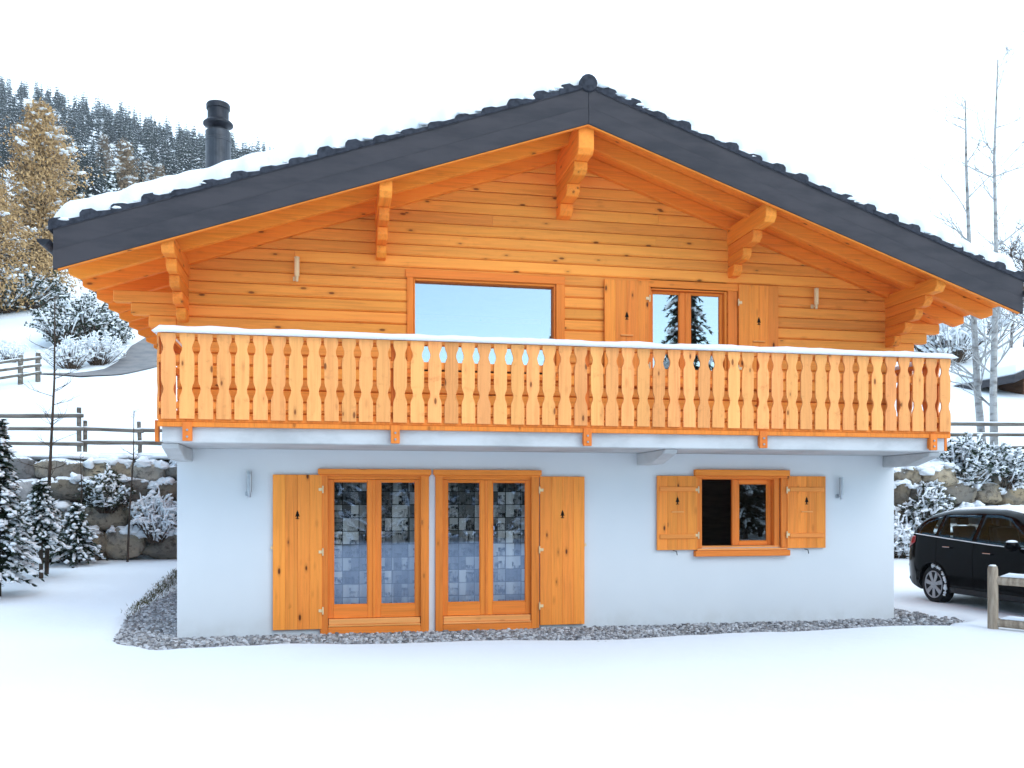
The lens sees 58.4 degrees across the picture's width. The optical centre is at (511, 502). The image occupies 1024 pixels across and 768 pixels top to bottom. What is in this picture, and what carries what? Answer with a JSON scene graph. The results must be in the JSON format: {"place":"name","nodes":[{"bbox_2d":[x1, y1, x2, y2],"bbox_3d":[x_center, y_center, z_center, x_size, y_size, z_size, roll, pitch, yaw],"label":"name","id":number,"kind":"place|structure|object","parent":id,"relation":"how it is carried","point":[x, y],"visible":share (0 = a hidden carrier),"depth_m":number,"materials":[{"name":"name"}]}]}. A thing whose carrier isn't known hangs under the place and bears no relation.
{"place":"outdoors","nodes":[
{"label":"outdoors","id":0,"kind":"place"},
{"bbox_2d":[23,338,156,375],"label":"road","id":1,"kind":"structure","parent":0,"point":[141,354],"depth_m":45.87,"materials":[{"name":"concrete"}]},
{"bbox_2d":[120,568,176,617],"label":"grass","id":2,"kind":"structure","parent":0,"point":[158,589],"depth_m":17.15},
{"bbox_2d":[0,97,1023,767],"bbox_3d":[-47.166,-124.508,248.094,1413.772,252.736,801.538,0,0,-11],"label":"snow ground","id":3,"kind":"structure","parent":0,"point":[80,687],"depth_m":8.62,"materials":[{"name":"white snow"}]},
{"bbox_2d":[0,339,30,362],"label":"snowy shrub","id":4,"kind":"object","parent":3,"relation":"on","point":[6,352],"visible":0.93,"depth_m":44.75,"materials":[{"name":"white snow"}]},
{"bbox_2d":[8,161,30,215],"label":"forest spruce","id":5,"kind":"object","parent":3,"relation":"on","point":[18,186],"visible":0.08,"depth_m":138.07,"materials":[{"name":"plant"}]},
{"bbox_2d":[0,263,39,312],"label":"snowy shrub","id":6,"kind":"object","parent":3,"relation":"on","point":[11,301],"visible":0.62,"depth_m":56.48,"materials":[{"name":"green plant"}]},
{"bbox_2d":[0,352,41,384],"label":"rail fence","id":7,"kind":"object","parent":3,"relation":"on","point":[20,367],"visible":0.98,"depth_m":37.95,"materials":[{"name":"grey wood"}]},
{"bbox_2d":[0,419,47,596],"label":"spruce tree","id":8,"kind":"object","parent":3,"relation":"on","point":[11,507],"visible":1,"depth_m":16.22,"materials":[{"name":"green plant"}]},
{"bbox_2d":[0,180,70,312],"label":"larch tree","id":9,"kind":"object","parent":3,"relation":"on","point":[5,216],"visible":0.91,"depth_m":55.97,"materials":[{"name":"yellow plant"}]},
{"bbox_2d":[0,260,73,309],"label":"snowy shrub","id":10,"kind":"object","parent":3,"relation":"on","point":[42,284],"visible":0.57,"depth_m":57.40,"materials":[{"name":"white plant"}]},
{"bbox_2d":[11,499,66,562],"bbox_3d":[-10.721,0.696,21.093,1.841,1.583,1.962,0,0,-32],"label":"snowy shrub","id":11,"kind":"object","parent":3,"relation":"on","point":[62,518],"visible":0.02,"depth_m":20.95,"materials":[{"name":"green plant"}]},
{"bbox_2d":[18,480,74,578],"bbox_3d":[-9.353,0.605,18.285,1.193,2.134,1.281,0,0,-11],"label":"spruce tree","id":12,"kind":"object","parent":3,"relation":"on","point":[42,511],"visible":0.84,"depth_m":18.09,"materials":[{"name":"green plant"}]},
{"bbox_2d":[17,288,84,573],"bbox_3d":[-9.533,-1.358,18.904,1.375,6.050,1.486,0,0,-11],"label":"bare sapling","id":13,"kind":"object","parent":3,"relation":"on","point":[46,565],"visible":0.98,"depth_m":18.81,"materials":[{"name":"brown plant"}]},
{"bbox_2d":[0,96,103,297],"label":"larch tree","id":14,"kind":"object","parent":3,"relation":"on","point":[37,129],"visible":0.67,"depth_m":59.28,"materials":[{"name":"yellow plant"}]},
{"bbox_2d":[24,298,92,346],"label":"snowy shrub","id":15,"kind":"object","parent":3,"relation":"on","point":[40,318],"visible":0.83,"depth_m":48.20,"materials":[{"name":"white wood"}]},
{"bbox_2d":[37,335,96,368],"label":"snowy shrub","id":16,"kind":"object","parent":3,"relation":"on","point":[74,358],"visible":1,"depth_m":43.76,"materials":[{"name":"white snow"}]},
{"bbox_2d":[53,163,82,201],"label":"forest spruce","id":17,"kind":"object","parent":3,"relation":"on","point":[68,186],"visible":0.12,"depth_m":138.73,"materials":[{"name":"plant"}]},
{"bbox_2d":[64,160,77,179],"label":"larch tree","id":18,"kind":"object","parent":3,"relation":"on","point":[72,161],"visible":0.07,"depth_m":189.78,"materials":[{"name":"brown plant"}]},
{"bbox_2d":[43,502,108,567],"bbox_3d":[-9.769,0.768,20.433,1.367,1.561,1.508,0,0,-44],"label":"spruce tree","id":19,"kind":"object","parent":3,"relation":"on","point":[76,523],"visible":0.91,"depth_m":20.34,"materials":[{"name":"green plant"}]},
{"bbox_2d":[72,177,86,198],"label":"forest spruce","id":20,"kind":"object","parent":3,"relation":"on","point":[78,190],"visible":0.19,"depth_m":136.90,"materials":[{"name":"plant"}]},
{"bbox_2d":[34,290,127,342],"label":"snowy shrub","id":21,"kind":"object","parent":3,"relation":"on","point":[99,318],"visible":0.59,"depth_m":49.04,"materials":[{"name":"white plant"}]},
{"bbox_2d":[73,453,88,562],"bbox_3d":[-9.838,0.203,20.849,0.341,2.726,0.907,0,0,-11],"label":"bare sapling","id":22,"kind":"object","parent":3,"relation":"on","point":[79,560],"visible":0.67,"depth_m":20.90,"materials":[{"name":"brown plant"}]},
{"bbox_2d":[77,169,87,196],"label":"forest spruce","id":23,"kind":"object","parent":3,"relation":"on","point":[83,180],"visible":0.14,"depth_m":166.20,"materials":[{"name":"plant"}]},
{"bbox_2d":[0,451,176,560],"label":"boulder wall","id":24,"kind":"structure","parent":3,"relation":"on","point":[149,470],"depth_m":21.73,"materials":[{"name":"grey stone"}]},
{"bbox_2d":[0,406,83,451],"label":"rail fence","id":25,"kind":"object","parent":24,"relation":"on","point":[79,429],"visible":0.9,"depth_m":22.32,"materials":[{"name":"grey wood"}]},
{"bbox_2d":[73,462,136,513],"bbox_3d":[-9.547,-0.347,21.571,1.459,1.211,1.527,0,0,-11],"label":"snowy shrub","id":26,"kind":"object","parent":24,"relation":"on","point":[107,494],"visible":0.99,"depth_m":21.41,"materials":[{"name":"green plant"}]},
{"bbox_2d":[82,419,165,454],"bbox_3d":[-7.623,-1.327,23.221,6.182,1.504,0.139,0,0,-11],"label":"rail fence","id":27,"kind":"object","parent":24,"relation":"on","point":[139,430],"visible":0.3,"depth_m":22.75,"materials":[{"name":"grey wood"}]},
{"bbox_2d":[83,169,102,197],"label":"forest spruce","id":28,"kind":"object","parent":3,"relation":"on","point":[93,189],"visible":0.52,"depth_m":153.03,"materials":[{"name":"plant"}]},
{"bbox_2d":[68,329,130,364],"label":"snowy shrub","id":29,"kind":"object","parent":3,"relation":"on","point":[109,347],"visible":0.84,"depth_m":45.18,"materials":[{"name":"white snow"}]},
{"bbox_2d":[94,133,115,182],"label":"larch tree","id":30,"kind":"object","parent":3,"relation":"on","point":[106,148],"visible":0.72,"depth_m":234.54,"materials":[{"name":"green plant"}]},
{"bbox_2d":[102,171,119,192],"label":"spruce tree","id":31,"kind":"object","parent":3,"relation":"on","point":[111,183],"visible":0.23,"depth_m":111.68,"materials":[{"name":"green plant"}]},
{"bbox_2d":[97,316,134,345],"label":"snowy shrub","id":32,"kind":"object","parent":3,"relation":"on","point":[122,331],"visible":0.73,"depth_m":49.18,"materials":[{"name":"white plant"}]},
{"bbox_2d":[103,137,145,190],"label":"larch tree","id":33,"kind":"object","parent":3,"relation":"on","point":[122,167],"visible":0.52,"depth_m":119.46,"materials":[{"name":"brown plant"}]},
{"bbox_2d":[119,409,138,561],"bbox_3d":[-8.813,-0.335,21.295,0.551,3.806,0.802,0,0,-11],"label":"bare sapling","id":34,"kind":"object","parent":3,"relation":"on","point":[128,539],"visible":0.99,"depth_m":21.19,"materials":[{"name":"brown plant"}]},
{"bbox_2d":[0,76,274,193],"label":"distant forest","id":35,"kind":"object","parent":3,"relation":"on","point":[186,155],"visible":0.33,"depth_m":341.62,"materials":[{"name":"plant"}]},
{"bbox_2d":[133,170,146,182],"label":"forest spruce","id":36,"kind":"object","parent":3,"relation":"on","point":[140,180],"visible":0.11,"depth_m":139.48,"materials":[{"name":"plant"}]},
{"bbox_2d":[140,160,155,181],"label":"larch tree","id":37,"kind":"object","parent":3,"relation":"on","point":[147,169],"visible":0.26,"depth_m":149.68,"materials":[{"name":"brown plant"}]},
{"bbox_2d":[123,483,176,542],"bbox_3d":[-8.415,0.240,21.817,1.402,1.439,1.352,0,0,-33],"label":"snowy shrub","id":38,"kind":"object","parent":3,"relation":"on","point":[151,518],"visible":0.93,"depth_m":21.57,"materials":[{"name":"white snow"}]},
{"bbox_2d":[153,163,168,178],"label":"larch tree","id":39,"kind":"object","parent":3,"relation":"on","point":[160,167],"visible":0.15,"depth_m":184.54,"materials":[{"name":"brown plant"}]},
{"bbox_2d":[36,74,1023,637],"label":"chalet","id":40,"kind":"object","parent":3,"relation":"on","point":[624,352],"visible":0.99,"depth_m":12.66,"materials":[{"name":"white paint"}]},
{"bbox_2d":[245,471,251,496],"bbox_3d":[-3.529,-0.249,12.299,0.073,0.358,0.122,0,0,-28],"label":"wall lamp","id":41,"kind":"object","parent":40,"relation":"attached to","point":[249,484],"visible":1,"depth_m":12.25,"materials":[{"name":"metal"}]},
{"bbox_2d":[293,256,299,281],"bbox_3d":[-2.919,-3.159,12.419,0.073,0.338,0.122,0,0,-28],"label":"wall lamp","id":42,"kind":"object","parent":40,"relation":"attached to","point":[296,268],"visible":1,"depth_m":12.38,"materials":[{"name":"grey metal"}]},
{"bbox_2d":[328,479,420,622],"bbox_3d":[-1.934,0.655,12.870,1.343,2.050,0.039,0,0,-11],"label":"curtain","id":43,"kind":"object","parent":40,"relation":"hanging from","point":[397,542],"visible":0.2,"depth_m":12.89,"materials":[{"name":"fabric"}]},
{"bbox_2d":[318,469,430,634],"bbox_3d":[-1.895,0.669,12.685,1.545,2.262,0.175,0,0,-11],"label":"french door","id":44,"kind":"structure","parent":40,"relation":"in","point":[357,618],"depth_m":12.69,"materials":[{"name":"brown wood"}]},
{"bbox_2d":[405,269,564,381],"bbox_3d":[-0.373,-2.492,13.017,2.320,1.505,0.190,0,0,-11],"label":"picture window","id":45,"kind":"structure","parent":40,"relation":"in","point":[436,306],"depth_m":13.05,"materials":[{"name":"brown wood"}]},
{"bbox_2d":[447,483,524,615],"bbox_3d":[-0.388,0.655,13.173,1.340,2.050,0.039,0,0,-11],"label":"curtain","id":46,"kind":"object","parent":40,"relation":"hanging from","point":[508,542],"visible":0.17,"depth_m":13.18,"materials":[{"name":"fabric"}]},
{"bbox_2d":[433,469,541,631],"bbox_3d":[-0.350,0.669,12.988,1.545,2.262,0.175,0,0,-11],"label":"french door","id":47,"kind":"structure","parent":40,"relation":"in","point":[523,613],"depth_m":12.99,"materials":[{"name":"brown wood"}]},
{"bbox_2d":[638,279,738,388],"bbox_3d":[2.605,-2.480,13.601,1.590,1.560,0.190,0,0,-11],"label":"casement window","id":48,"kind":"structure","parent":40,"relation":"in","point":[676,315],"depth_m":13.62,"materials":[{"name":"brown wood"}]},
{"bbox_2d":[694,469,789,556],"bbox_3d":[3.413,0.153,13.767,1.510,1.285,0.295,0,0,-11],"label":"garden window","id":49,"kind":"structure","parent":40,"relation":"in","point":[775,481],"depth_m":13.80,"materials":[{"name":"brown wood"}]},
{"bbox_2d":[811,288,818,308],"bbox_3d":[4.592,-3.089,13.893,0.073,0.318,0.122,0,0,-28],"label":"wall lamp","id":50,"kind":"object","parent":40,"relation":"attached to","point":[816,297],"visible":1,"depth_m":13.85,"materials":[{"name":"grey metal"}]},
{"bbox_2d":[836,477,843,498],"bbox_3d":[5.002,-0.219,13.973,0.073,0.338,0.122,0,0,-28],"label":"wall lamp","id":51,"kind":"object","parent":40,"relation":"attached to","point":[841,486],"visible":1,"depth_m":13.93,"materials":[{"name":"metal"}]},
{"bbox_2d":[113,590,967,649],"bbox_3d":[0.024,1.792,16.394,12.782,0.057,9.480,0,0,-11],"label":"gravel","id":52,"kind":"structure","parent":3,"relation":"on","point":[158,617],"depth_m":12.63,"materials":[{"name":"grey gravel"}]},
{"bbox_2d":[894,506,917,557],"bbox_3d":[10.753,0.893,25.603,1.542,1.633,1.636,0,0,-11],"label":"snowy shrub","id":53,"kind":"object","parent":3,"relation":"on","point":[899,531],"visible":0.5,"depth_m":25.20,"materials":[{"name":"white snow"}]},
{"bbox_2d":[894,520,920,558],"bbox_3d":[11.072,1.104,25.657,1.532,1.236,1.578,0,0,-34],"label":"snowy shrub","id":54,"kind":"object","parent":3,"relation":"on","point":[918,523],"visible":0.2,"depth_m":25.21,"materials":[{"name":"white plant"}]},
{"bbox_2d":[895,479,958,528],"bbox_3d":[11.701,0.095,25.803,1.672,1.530,1.705,0,0,28],"label":"snowy shrub","id":55,"kind":"object","parent":3,"relation":"on","point":[932,501],"visible":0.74,"depth_m":25.48,"materials":[{"name":"white plant"}]},
{"bbox_2d":[914,315,980,352],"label":"snowy shrub","id":56,"kind":"object","parent":3,"relation":"on","point":[918,349],"visible":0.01,"depth_m":62.05,"materials":[{"name":"white snow"}]},
{"bbox_2d":[916,317,990,362],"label":"snowy shrub","id":57,"kind":"object","parent":3,"relation":"on","point":[963,333],"visible":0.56,"depth_m":57.05,"materials":[{"name":"white snow"}]},
{"bbox_2d":[894,461,1023,552],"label":"boulder wall","id":58,"kind":"structure","parent":3,"relation":"on","point":[907,481],"depth_m":26.00,"materials":[{"name":"grey stone"}]},
{"bbox_2d":[907,87,1023,450],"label":"birch tree","id":59,"kind":"object","parent":3,"relation":"on","point":[975,377],"visible":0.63,"depth_m":28.41,"materials":[{"name":"grey plant"}]},
{"bbox_2d":[935,431,997,489],"bbox_3d":[13.024,-1.142,26.528,1.700,1.946,1.901,0,0,-11],"label":"snowy shrub","id":60,"kind":"object","parent":3,"relation":"on","point":[966,448],"visible":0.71,"depth_m":26.14,"materials":[{"name":"white plant"}]},
{"bbox_2d":[909,505,1023,603],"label":"parked car","id":61,"kind":"object","parent":3,"relation":"on","point":[945,564],"visible":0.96,"depth_m":15.48,"materials":[{"name":"black paint"}]},
{"bbox_2d":[956,451,1001,493],"bbox_3d":[13.287,-0.895,26.531,1.800,1.460,1.750,0,0,-11],"label":"snowy shrub","id":62,"kind":"object","parent":3,"relation":"on","point":[987,475],"visible":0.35,"depth_m":26.08,"materials":[{"name":"white plant"}]},
{"bbox_2d":[939,25,1023,454],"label":"birch tree","id":63,"kind":"object","parent":3,"relation":"on","point":[992,404],"visible":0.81,"depth_m":27.95,"materials":[{"name":"grey plant"}]},
{"bbox_2d":[950,421,1023,448],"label":"rail fence","id":64,"kind":"object","parent":3,"relation":"on","point":[968,423],"visible":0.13,"depth_m":27.58,"materials":[{"name":"grey wood"}]},
{"bbox_2d":[954,347,1023,394],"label":"neighbour chalet","id":65,"kind":"object","parent":3,"relation":"on","point":[1010,372],"visible":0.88,"depth_m":43.59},
{"bbox_2d":[964,307,1019,349],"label":"snowy shrub","id":66,"kind":"object","parent":3,"relation":"on","point":[1005,323],"visible":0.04,"depth_m":64.62,"materials":[{"name":"white snow"}]},
{"bbox_2d":[981,441,1023,492],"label":"snowy shrub","id":67,"kind":"object","parent":3,"relation":"on","point":[1012,462],"visible":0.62,"depth_m":26.29,"materials":[{"name":"white plant"}]},
{"bbox_2d":[985,230,1023,347],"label":"bare tree","id":68,"kind":"object","parent":3,"relation":"on","point":[1017,248],"visible":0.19,"depth_m":69.61,"materials":[{"name":"grey plant"}]},
{"bbox_2d":[987,565,1023,629],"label":"rail fence","id":69,"kind":"object","parent":3,"relation":"on","point":[994,581],"visible":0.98,"depth_m":12.59,"materials":[{"name":"grey wood"}]},
{"bbox_2d":[998,239,1023,346],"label":"bare tree","id":70,"kind":"object","parent":3,"relation":"on","point":[1019,258],"visible":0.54,"depth_m":59.95,"materials":[{"name":"grey plant"}]},
{"bbox_2d":[1008,218,1023,318],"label":"bare tree","id":71,"kind":"object","parent":3,"relation":"on","point":[1020,246],"visible":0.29,"depth_m":75.52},
{"bbox_2d":[0,0,1023,270],"label":"sky","id":72,"kind":"structure","parent":0,"point":[841,90],"materials":[{"name":"white"}]}
]}

